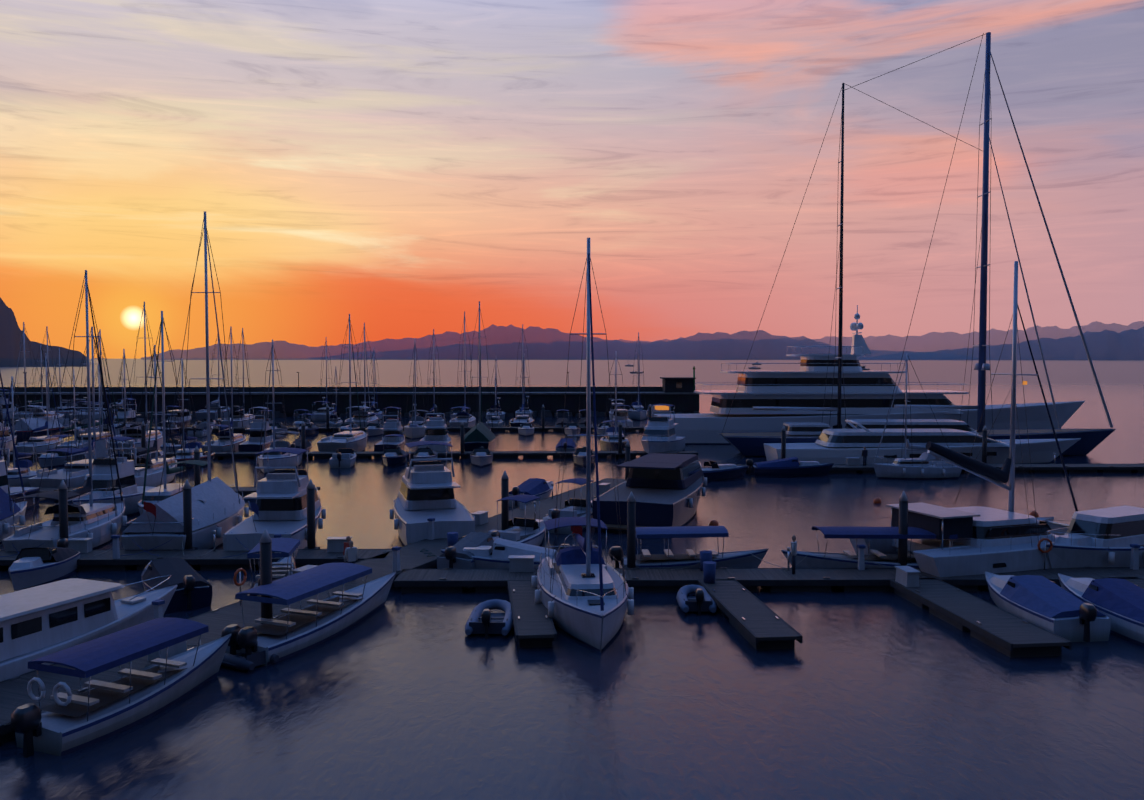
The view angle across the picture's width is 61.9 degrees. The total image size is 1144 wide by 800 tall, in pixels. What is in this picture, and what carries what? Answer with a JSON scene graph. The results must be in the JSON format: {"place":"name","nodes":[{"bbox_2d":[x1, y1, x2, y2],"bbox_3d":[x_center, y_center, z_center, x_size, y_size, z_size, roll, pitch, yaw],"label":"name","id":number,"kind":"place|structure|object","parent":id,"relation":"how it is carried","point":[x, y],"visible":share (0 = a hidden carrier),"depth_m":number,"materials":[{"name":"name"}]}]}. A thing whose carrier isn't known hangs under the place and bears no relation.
{"place":"outdoors","nodes":[
{"label":"outdoors","id":0,"kind":"place"},
{"bbox_2d":[0,298,89,366],"bbox_3d":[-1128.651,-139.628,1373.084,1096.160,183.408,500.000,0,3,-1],"label":"headland","id":1,"kind":"structure","parent":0,"point":[11,335],"depth_m":1209.64,"materials":[{"name":"stone"}]},
{"bbox_2d":[141,324,917,359],"bbox_3d":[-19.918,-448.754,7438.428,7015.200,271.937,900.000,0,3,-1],"label":"hills","id":2,"kind":"structure","parent":0,"point":[502,342],"depth_m":7122.62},
{"bbox_2d":[0,359,1143,799],"bbox_3d":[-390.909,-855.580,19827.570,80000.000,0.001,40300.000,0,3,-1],"label":"sea water","id":3,"kind":"structure","parent":0,"point":[398,695],"depth_m":29.93,"materials":[{"name":"blue liquid"}]},
{"bbox_2d":[0,419,16,451],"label":"cruiser","id":4,"kind":"object","parent":3,"relation":"on","point":[9,442],"visible":0.62,"depth_m":101.62,"materials":[{"name":"white plastic"}]},
{"bbox_2d":[0,372,26,542],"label":"sailboat","id":5,"kind":"object","parent":3,"relation":"on","point":[6,512],"visible":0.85,"depth_m":53.80,"materials":[{"name":"blue"}]},
{"bbox_2d":[0,437,44,508],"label":"cruiser","id":6,"kind":"object","parent":3,"relation":"on","point":[31,502],"visible":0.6,"depth_m":62.86,"materials":[{"name":"white plastic"}]},
{"bbox_2d":[0,376,47,486],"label":"sailboat","id":7,"kind":"object","parent":3,"relation":"on","point":[14,476],"visible":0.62,"depth_m":73.91,"materials":[{"name":"white plastic"}]},
{"bbox_2d":[11,343,54,420],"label":"sailboat","id":8,"kind":"object","parent":3,"relation":"on","point":[29,415],"visible":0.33,"depth_m":156.50,"materials":[{"name":"white"}]},
{"bbox_2d":[8,322,63,440],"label":"sailboat","id":9,"kind":"object","parent":3,"relation":"on","point":[32,424],"visible":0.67,"depth_m":119.36,"materials":[{"name":"white"}]},
{"bbox_2d":[14,326,63,422],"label":"sailboat","id":10,"kind":"object","parent":3,"relation":"on","point":[44,415],"visible":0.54,"depth_m":139.43,"materials":[{"name":"white"}]},
{"bbox_2d":[16,353,62,451],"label":"sailboat","id":11,"kind":"object","parent":3,"relation":"on","point":[41,443],"visible":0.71,"depth_m":101.46,"materials":[{"name":"black paint"}]},
{"bbox_2d":[8,538,79,591],"bbox_3d":[-24.213,7.634,43.367,1.996,2.068,5.800,0,3,-7],"label":"boat","id":12,"kind":"object","parent":3,"relation":"on","point":[33,567],"visible":0.92,"depth_m":42.82,"materials":[{"name":"grey plastic"}]},
{"bbox_2d":[38,435,74,468],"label":"motorboat","id":13,"kind":"object","parent":3,"relation":"on","point":[59,458],"visible":0.58,"depth_m":88.93,"materials":[{"name":"grey"}]},
{"bbox_2d":[0,270,126,556],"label":"sailboat","id":14,"kind":"object","parent":3,"relation":"on","point":[100,524],"visible":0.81,"depth_m":51.26,"materials":[{"name":"white"}]},
{"bbox_2d":[49,348,85,419],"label":"sailboat","id":15,"kind":"object","parent":3,"relation":"on","point":[65,408],"visible":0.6,"depth_m":155.94,"materials":[{"name":"grey"}]},
{"bbox_2d":[28,327,119,486],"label":"sailboat","id":16,"kind":"object","parent":3,"relation":"on","point":[78,472],"visible":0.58,"depth_m":74.14,"materials":[{"name":"white"}]},
{"bbox_2d":[54,329,121,448],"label":"sailboat","id":17,"kind":"object","parent":3,"relation":"on","point":[84,437],"visible":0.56,"depth_m":102.22,"materials":[{"name":"blue"}]},
{"bbox_2d":[0,575,176,681],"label":"cabin boat","id":18,"kind":"object","parent":3,"relation":"on","point":[36,622],"visible":0.75,"depth_m":30.93,"materials":[{"name":"white plastic"}]},
{"bbox_2d":[64,363,115,464],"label":"sailboat","id":19,"kind":"object","parent":3,"relation":"on","point":[101,452],"visible":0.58,"depth_m":88.23,"materials":[{"name":"grey"}]},
{"bbox_2d":[69,332,110,420],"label":"sailboat","id":20,"kind":"object","parent":3,"relation":"on","point":[83,414],"visible":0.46,"depth_m":154.85,"materials":[{"name":"white"}]},
{"bbox_2d":[72,436,154,515],"bbox_3d":[-29.576,5.134,61.441,3.095,5.487,10.017,0,3,0],"label":"cruiser","id":21,"kind":"object","parent":3,"relation":"on","point":[132,491],"visible":0.56,"depth_m":60.41,"materials":[{"name":"white plastic"}]},
{"bbox_2d":[4,618,230,757],"bbox_3d":[-12.798,7.944,27.698,2.858,2.515,8.386,1,3,22],"label":"launch","id":22,"kind":"object","parent":3,"relation":"on","point":[68,722],"visible":0.92,"depth_m":26.08,"materials":[{"name":"blue"}]},
{"bbox_2d":[108,398,148,435],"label":"cruiser","id":23,"kind":"object","parent":3,"relation":"on","point":[121,416],"visible":0.48,"depth_m":122.56,"materials":[{"name":"white plastic"}]},
{"bbox_2d":[108,302,162,451],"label":"sailboat","id":24,"kind":"object","parent":3,"relation":"on","point":[136,434],"visible":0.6,"depth_m":101.64,"materials":[{"name":"white"}]},
{"bbox_2d":[112,345,176,486],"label":"sailboat","id":25,"kind":"object","parent":3,"relation":"on","point":[154,472],"visible":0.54,"depth_m":75.58,"materials":[{"name":"white"}]},
{"bbox_2d":[94,211,248,555],"bbox_3d":[-20.974,-1.225,52.702,4.698,18.954,14.511,0,3,-1],"label":"sailboat","id":26,"kind":"object","parent":3,"relation":"on","point":[219,506],"visible":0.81,"depth_m":50.91,"materials":[{"name":"white"}]},
{"bbox_2d":[160,440,188,451],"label":"motorboat","id":27,"kind":"object","parent":3,"relation":"on","point":[178,445],"visible":0.31,"depth_m":100.04,"materials":[{"name":"grey plastic"}]},
{"bbox_2d":[138,311,211,514],"bbox_3d":[-25.363,1.183,60.264,3.415,13.484,10.277,0,3,-4],"label":"sailboat","id":28,"kind":"object","parent":3,"relation":"on","point":[166,492],"visible":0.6,"depth_m":58.93,"materials":[{"name":"white paint"}]},
{"bbox_2d":[159,406,191,426],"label":"cruiser","id":29,"kind":"object","parent":3,"relation":"on","point":[186,419],"visible":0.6,"depth_m":135.22,"materials":[{"name":"white plastic"}]},
{"bbox_2d":[141,557,211,612],"bbox_3d":[-16.966,7.770,40.254,2.196,2.068,6.100,-2,3,-38],"label":"motorboat","id":30,"kind":"object","parent":3,"relation":"on","point":[193,590],"visible":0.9,"depth_m":38.77,"materials":[{"name":"grey"}]},
{"bbox_2d":[34,446,319,498],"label":"dock","id":31,"kind":"object","parent":3,"relation":"on","point":[245,491],"visible":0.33,"depth_m":68.69,"materials":[{"name":"brown wood"}]},
{"bbox_2d":[170,358,214,468],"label":"sailboat","id":32,"kind":"object","parent":3,"relation":"on","point":[192,446],"visible":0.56,"depth_m":87.73,"materials":[{"name":"white"}]},
{"bbox_2d":[0,479,391,570],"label":"dock","id":33,"kind":"object","parent":3,"relation":"on","point":[213,559],"visible":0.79,"depth_m":46.48,"materials":[{"name":"grey wood"}]},
{"bbox_2d":[187,423,212,436],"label":"motorboat","id":34,"kind":"object","parent":3,"relation":"on","point":[196,429],"visible":0.71,"depth_m":122.44,"materials":[{"name":"blue"}]},
{"bbox_2d":[195,334,230,420],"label":"sailboat","id":35,"kind":"object","parent":3,"relation":"on","point":[201,414],"visible":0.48,"depth_m":157.21,"materials":[{"name":"grey"}]},
{"bbox_2d":[202,327,245,451],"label":"sailboat","id":36,"kind":"object","parent":3,"relation":"on","point":[222,444],"visible":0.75,"depth_m":102.52,"materials":[{"name":"white"}]},
{"bbox_2d":[221,328,254,426],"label":"sailboat","id":37,"kind":"object","parent":3,"relation":"on","point":[237,420],"visible":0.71,"depth_m":137.46,"materials":[{"name":"black paint"}]},
{"bbox_2d":[221,650,278,669],"bbox_3d":[-11.106,8.430,31.683,2.631,0.558,1.457,2,3,32],"label":"dinghy","id":38,"kind":"object","parent":3,"relation":"on","point":[248,662],"visible":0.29,"depth_m":30.93,"materials":[{"name":"grey"}]},
{"bbox_2d":[238,407,272,451],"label":"cruiser","id":39,"kind":"object","parent":3,"relation":"on","point":[252,443],"visible":0.81,"depth_m":100.87,"materials":[{"name":"blue"}]},
{"bbox_2d":[197,448,325,557],"bbox_3d":[-15.754,5.477,51.846,4.525,5.638,13.010,0,3,-1],"label":"cruiser","id":40,"kind":"object","parent":3,"relation":"on","point":[280,496],"visible":0.79,"depth_m":50.64,"materials":[{"name":"white plastic"}]},
{"bbox_2d":[247,538,299,595],"bbox_3d":[-12.754,7.350,41.303,1.681,2.515,5.860,0,3,-6],"label":"launch","id":41,"kind":"object","parent":3,"relation":"on","point":[284,566],"visible":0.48,"depth_m":40.53,"materials":[{"name":"blue"}]},
{"bbox_2d":[258,340,302,473],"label":"sailboat","id":42,"kind":"object","parent":3,"relation":"on","point":[279,459],"visible":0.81,"depth_m":86.32,"materials":[{"name":"white"}]},
{"bbox_2d":[187,562,395,665],"bbox_3d":[-9.527,7.596,35.673,2.956,2.515,10.006,1,3,22],"label":"launch","id":43,"kind":"object","parent":3,"relation":"on","point":[292,632],"visible":0.92,"depth_m":33.80,"materials":[{"name":"blue"}]},
{"bbox_2d":[297,413,318,436],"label":"motorboat","id":44,"kind":"object","parent":3,"relation":"on","point":[311,429],"visible":0.77,"depth_m":125.09,"materials":[{"name":"blue"}]},
{"bbox_2d":[0,441,630,743],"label":"dock","id":45,"kind":"object","parent":3,"relation":"on","point":[421,554],"visible":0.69,"depth_m":36.30,"materials":[{"name":"grey wood"}]},
{"bbox_2d":[144,501,581,544],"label":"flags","id":46,"kind":"object","parent":45,"relation":"attached to","point":[151,507],"visible":0.83,"depth_m":47.04,"materials":[{"name":"fabric"}]},
{"bbox_2d":[311,341,334,420],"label":"sailboat","id":47,"kind":"object","parent":3,"relation":"on","point":[320,414],"visible":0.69,"depth_m":155.75,"materials":[{"name":"white"}]},
{"bbox_2d":[0,404,651,432],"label":"dock","id":48,"kind":"object","parent":3,"relation":"on","point":[327,428],"visible":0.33,"depth_m":130.81,"materials":[{"name":"brown wood"}]},
{"bbox_2d":[329,366,341,426],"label":"sailboat","id":49,"kind":"object","parent":3,"relation":"on","point":[338,423],"visible":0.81,"depth_m":136.05,"materials":[{"name":"white"}]},
{"bbox_2d":[317,314,366,451],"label":"sailboat","id":50,"kind":"object","parent":3,"relation":"on","point":[355,440],"visible":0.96,"depth_m":102.71,"materials":[{"name":"white"}]},
{"bbox_2d":[329,448,355,467],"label":"motorboat","id":51,"kind":"object","parent":3,"relation":"on","point":[343,458],"visible":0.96,"depth_m":87.93,"materials":[{"name":"white plastic"}]},
{"bbox_2d":[1,421,697,459],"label":"dock","id":52,"kind":"object","parent":3,"relation":"on","point":[463,454],"visible":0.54,"depth_m":95.98,"materials":[{"name":"brown wood"}]},
{"bbox_2d":[0,366,699,416],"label":"breakwater","id":53,"kind":"object","parent":3,"relation":"on","point":[680,394],"visible":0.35,"depth_m":166.76,"materials":[{"name":"concrete"}]},
{"bbox_2d":[345,323,377,426],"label":"sailboat","id":54,"kind":"object","parent":3,"relation":"on","point":[371,418],"visible":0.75,"depth_m":137.75,"materials":[{"name":"white"}]},
{"bbox_2d":[365,413,382,436],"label":"motorboat","id":55,"kind":"object","parent":3,"relation":"on","point":[372,429],"visible":0.79,"depth_m":124.68,"materials":[{"name":"grey plastic"}]},
{"bbox_2d":[366,348,382,419],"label":"sailboat","id":56,"kind":"object","parent":3,"relation":"on","point":[372,409],"visible":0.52,"depth_m":159.34,"materials":[{"name":"white"}]},
{"bbox_2d":[374,407,404,450],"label":"cruiser","id":57,"kind":"object","parent":3,"relation":"on","point":[391,425],"visible":0.79,"depth_m":100.82,"materials":[{"name":"blue"}]},
{"bbox_2d":[382,434,407,467],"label":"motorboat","id":58,"kind":"object","parent":3,"relation":"on","point":[392,457],"visible":0.88,"depth_m":90.31,"materials":[{"name":"blue"}]},
{"bbox_2d":[404,338,428,438],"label":"sailboat","id":59,"kind":"object","parent":3,"relation":"on","point":[414,429],"visible":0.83,"depth_m":121.75,"materials":[{"name":"white"}]},
{"bbox_2d":[413,446,437,461],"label":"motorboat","id":60,"kind":"object","parent":3,"relation":"on","point":[427,452],"visible":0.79,"depth_m":90.47,"materials":[{"name":"blue"}]},
{"bbox_2d":[390,441,474,545],"bbox_3d":[-8.461,5.261,55.881,4.459,5.718,12.900,-1,3,-16],"label":"cruiser","id":61,"kind":"object","parent":3,"relation":"on","point":[426,491],"visible":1,"depth_m":53.89,"materials":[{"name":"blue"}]},
{"bbox_2d":[423,329,442,423],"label":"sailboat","id":62,"kind":"object","parent":3,"relation":"on","point":[431,409],"visible":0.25,"depth_m":139.97,"materials":[{"name":"white"}]},
{"bbox_2d":[419,413,450,450],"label":"cruiser","id":63,"kind":"object","parent":3,"relation":"on","point":[435,427],"visible":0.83,"depth_m":101.57,"materials":[{"name":"white plastic"}]},
{"bbox_2d":[449,312,475,426],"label":"sailboat","id":64,"kind":"object","parent":3,"relation":"on","point":[460,418],"visible":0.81,"depth_m":138.94,"materials":[{"name":"white"}]},
{"bbox_2d":[437,532,502,568],"bbox_3d":[-4.644,7.509,46.226,1.996,2.068,5.600,1,3,22],"label":"motorboat","id":65,"kind":"object","parent":3,"relation":"on","point":[455,556],"visible":0.54,"depth_m":44.42,"materials":[{"name":"grey plastic"}]},
{"bbox_2d":[464,301,495,450],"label":"sailboat","id":66,"kind":"object","parent":3,"relation":"on","point":[479,434],"visible":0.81,"depth_m":101.62,"materials":[{"name":"blue"}]},
{"bbox_2d":[470,446,492,466],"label":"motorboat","id":67,"kind":"object","parent":3,"relation":"on","point":[481,456],"visible":0.92,"depth_m":89.96,"materials":[{"name":"grey plastic"}]},
{"bbox_2d":[464,599,512,638],"bbox_3d":[-3.041,8.061,36.086,1.807,1.139,3.878,0,3,2],"label":"dinghy","id":68,"kind":"object","parent":3,"relation":"on","point":[482,619],"visible":0.94,"depth_m":35.11,"materials":[{"name":"grey"}]},
{"bbox_2d":[486,375,502,426],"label":"sailboat","id":69,"kind":"object","parent":3,"relation":"on","point":[497,421],"visible":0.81,"depth_m":136.37,"materials":[{"name":"white"}]},
{"bbox_2d":[441,538,569,568],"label":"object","id":70,"kind":"object","parent":3,"relation":"on","point":[496,556],"visible":0.42,"depth_m":44.00,"materials":[{"name":"blue"}]},
{"bbox_2d":[488,494,546,545],"bbox_3d":[-2.694,6.708,50.695,2.196,3.278,6.800,1,3,22],"label":"motorboat","id":71,"kind":"object","parent":3,"relation":"on","point":[525,530],"visible":0.56,"depth_m":50.27,"materials":[{"name":"blue"}]},
{"bbox_2d":[509,324,533,426],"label":"sailboat","id":72,"kind":"object","parent":3,"relation":"on","point":[518,420],"visible":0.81,"depth_m":140.38,"materials":[{"name":"white"}]},
{"bbox_2d":[515,353,532,417],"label":"sailboat","id":73,"kind":"object","parent":3,"relation":"on","point":[528,411],"visible":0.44,"depth_m":156.74,"materials":[{"name":"white"}]},
{"bbox_2d":[518,422,533,435],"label":"motorboat","id":74,"kind":"object","parent":3,"relation":"on","point":[525,429],"visible":0.85,"depth_m":124.67,"materials":[{"name":"white plastic"}]},
{"bbox_2d":[509,478,553,506],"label":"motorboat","id":75,"kind":"object","parent":3,"relation":"on","point":[539,487],"visible":0.56,"depth_m":65.81,"materials":[{"name":"blue"}]},
{"bbox_2d":[507,580,556,647],"bbox_3d":[-1.656,8.262,37.049,1.410,0.785,8.200,0,3,-6],"label":"finger","id":76,"kind":"object","parent":3,"relation":"on","point":[533,624],"visible":0.71,"depth_m":35.01},
{"bbox_2d":[556,438,576,450],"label":"boat","id":77,"kind":"object","parent":3,"relation":"on","point":[570,446],"visible":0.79,"depth_m":98.89,"materials":[{"name":"blue"}]},
{"bbox_2d":[542,478,592,533],"bbox_3d":[0.287,6.402,57.709,2.196,3.278,7.100,1,3,22],"label":"motorboat","id":78,"kind":"object","parent":3,"relation":"on","point":[579,505],"visible":0.35,"depth_m":56.48,"materials":[{"name":"blue"}]},
{"bbox_2d":[532,238,633,651],"bbox_3d":[0.410,1.373,37.928,3.896,15.053,12.110,0,3,-6],"label":"sailboat","id":79,"kind":"object","parent":3,"relation":"on","point":[584,592],"visible":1,"depth_m":35.73,"materials":[{"name":"white plastic"}]},
{"bbox_2d":[573,434,594,466],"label":"motorboat","id":80,"kind":"object","parent":3,"relation":"on","point":[581,457],"visible":0.79,"depth_m":90.41,"materials":[{"name":"white plastic"}]},
{"bbox_2d":[600,351,629,450],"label":"sailboat","id":81,"kind":"object","parent":3,"relation":"on","point":[605,444],"visible":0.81,"depth_m":102.87,"materials":[{"name":"white"}]},
{"bbox_2d":[612,405,632,426],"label":"cruiser","id":82,"kind":"object","parent":3,"relation":"on","point":[621,415],"visible":0.67,"depth_m":136.68,"materials":[{"name":"white plastic"}]},
{"bbox_2d":[628,332,645,420],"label":"sailboat","id":83,"kind":"object","parent":3,"relation":"on","point":[637,411],"visible":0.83,"depth_m":157.68,"materials":[{"name":"white"}]},
{"bbox_2d":[592,453,706,530],"bbox_3d":[6.110,5.830,63.386,5.753,3.925,18.400,1,3,18],"label":"dark yacht","id":84,"kind":"object","parent":3,"relation":"on","point":[666,489],"visible":0.98,"depth_m":59.02,"materials":[{"name":"white plastic"}]},
{"bbox_2d":[641,404,685,453],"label":"cruiser","id":85,"kind":"object","parent":3,"relation":"on","point":[659,435],"visible":0.9,"depth_m":98.52,"materials":[{"name":"white plastic"}]},
{"bbox_2d":[676,584,716,615],"bbox_3d":[5.056,7.941,38.844,1.557,1.139,3.278,0,3,2],"label":"dinghy","id":86,"kind":"object","parent":3,"relation":"on","point":[700,601],"visible":0.96,"depth_m":37.73,"materials":[{"name":"grey"}]},
{"bbox_2d":[609,526,784,568],"bbox_3d":[5.647,7.221,44.256,8.222,2.515,2.661,0,3,-1],"label":"launch","id":87,"kind":"object","parent":3,"relation":"on","point":[668,558],"visible":0.56,"depth_m":44.24,"materials":[{"name":"grey"}]},
{"bbox_2d":[702,460,748,480],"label":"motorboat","id":88,"kind":"object","parent":3,"relation":"on","point":[716,472],"visible":0.42,"depth_m":79.22,"materials":[{"name":"blue plastic"}]},
{"bbox_2d":[697,561,802,649],"bbox_3d":[6.663,7.876,36.997,1.660,1.560,8.600,0,3,-6],"label":"finger","id":89,"kind":"object","parent":3,"relation":"on","point":[755,622],"visible":0.96,"depth_m":35.73},
{"bbox_2d":[394,491,1143,592],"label":"dock","id":90,"kind":"object","parent":3,"relation":"on","point":[861,578],"visible":0.65,"depth_m":41.98,"materials":[{"name":"grey wood"}]},
{"bbox_2d":[746,457,833,476],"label":"motorboat","id":91,"kind":"object","parent":3,"relation":"on","point":[790,467],"visible":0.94,"depth_m":81.29,"materials":[{"name":"blue plastic"}]},
{"bbox_2d":[654,305,1084,443],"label":"superyacht","id":92,"kind":"object","parent":3,"relation":"on","point":[868,394],"visible":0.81,"depth_m":112.86,"materials":[{"name":"white paint"}]},
{"bbox_2d":[781,526,957,570],"bbox_3d":[14.240,7.227,44.132,9.601,2.515,2.858,0,3,-1],"label":"launch","id":93,"kind":"object","parent":3,"relation":"on","point":[847,559],"visible":0.5,"depth_m":43.95,"materials":[{"name":"blue fabric"}]},
{"bbox_2d":[718,32,1115,456],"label":"ketch","id":94,"kind":"object","parent":3,"relation":"on","point":[752,443],"visible":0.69,"depth_m":98.65,"materials":[{"name":"blue wood"}]},
{"bbox_2d":[873,354,961,478],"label":"sailboat","id":95,"kind":"object","parent":3,"relation":"on","point":[922,466],"visible":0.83,"depth_m":80.11,"materials":[{"name":"white plastic"}]},
{"bbox_2d":[764,419,1080,463],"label":"motor yacht","id":96,"kind":"object","parent":3,"relation":"on","point":[836,446],"visible":0.6,"depth_m":88.87,"materials":[{"name":"white paint"}]},
{"bbox_2d":[736,426,1143,473],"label":"dock","id":97,"kind":"object","parent":3,"relation":"on","point":[852,465],"visible":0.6,"depth_m":84.16,"materials":[{"name":"brown wood"}]},
{"bbox_2d":[850,261,1085,585],"bbox_3d":[20.565,0.890,46.161,12.500,15.200,6.598,-1,3,-19],"label":"sailboat","id":98,"kind":"object","parent":3,"relation":"on","point":[991,540],"visible":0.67,"depth_m":44.31,"materials":[{"name":"white plastic"}]},
{"bbox_2d":[889,566,1071,657],"bbox_3d":[15.258,7.991,36.723,2.160,1.355,9.500,0,3,-6],"label":"finger","id":99,"kind":"object","parent":3,"relation":"on","point":[1008,634],"visible":0.92,"depth_m":35.38},
{"bbox_2d":[985,571,1110,641],"bbox_3d":[17.878,7.915,36.905,2.395,2.069,7.100,0,3,-6],"label":"covered boat","id":100,"kind":"object","parent":3,"relation":"on","point":[1043,602],"visible":0.92,"depth_m":34.99,"materials":[{"name":"blue"}]},
{"bbox_2d":[1046,506,1143,568],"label":"cruiser","id":101,"kind":"object","parent":3,"relation":"on","point":[1108,536],"visible":0.75,"depth_m":43.82,"materials":[{"name":"white plastic"}]},
{"bbox_2d":[1058,573,1143,645],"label":"covered motorboat","id":102,"kind":"object","parent":3,"relation":"on","point":[1119,603],"visible":0.79,"depth_m":35.37,"materials":[{"name":"blue"}]},
{"bbox_2d":[0,0,1143,358],"label":"sky","id":103,"kind":"structure","parent":0,"point":[398,167],"materials":[{"name":"orange"}]},
{"bbox_2d":[619,321,1143,351],"bbox_3d":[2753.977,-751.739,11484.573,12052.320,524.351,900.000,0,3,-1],"label":"hills","id":104,"kind":"structure","parent":0,"point":[975,341],"depth_m":11328.75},
{"bbox_2d":[858,326,1143,359],"bbox_3d":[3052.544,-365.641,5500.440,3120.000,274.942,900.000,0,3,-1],"label":"hills","id":105,"kind":"structure","parent":0,"point":[1105,344],"depth_m":5181.09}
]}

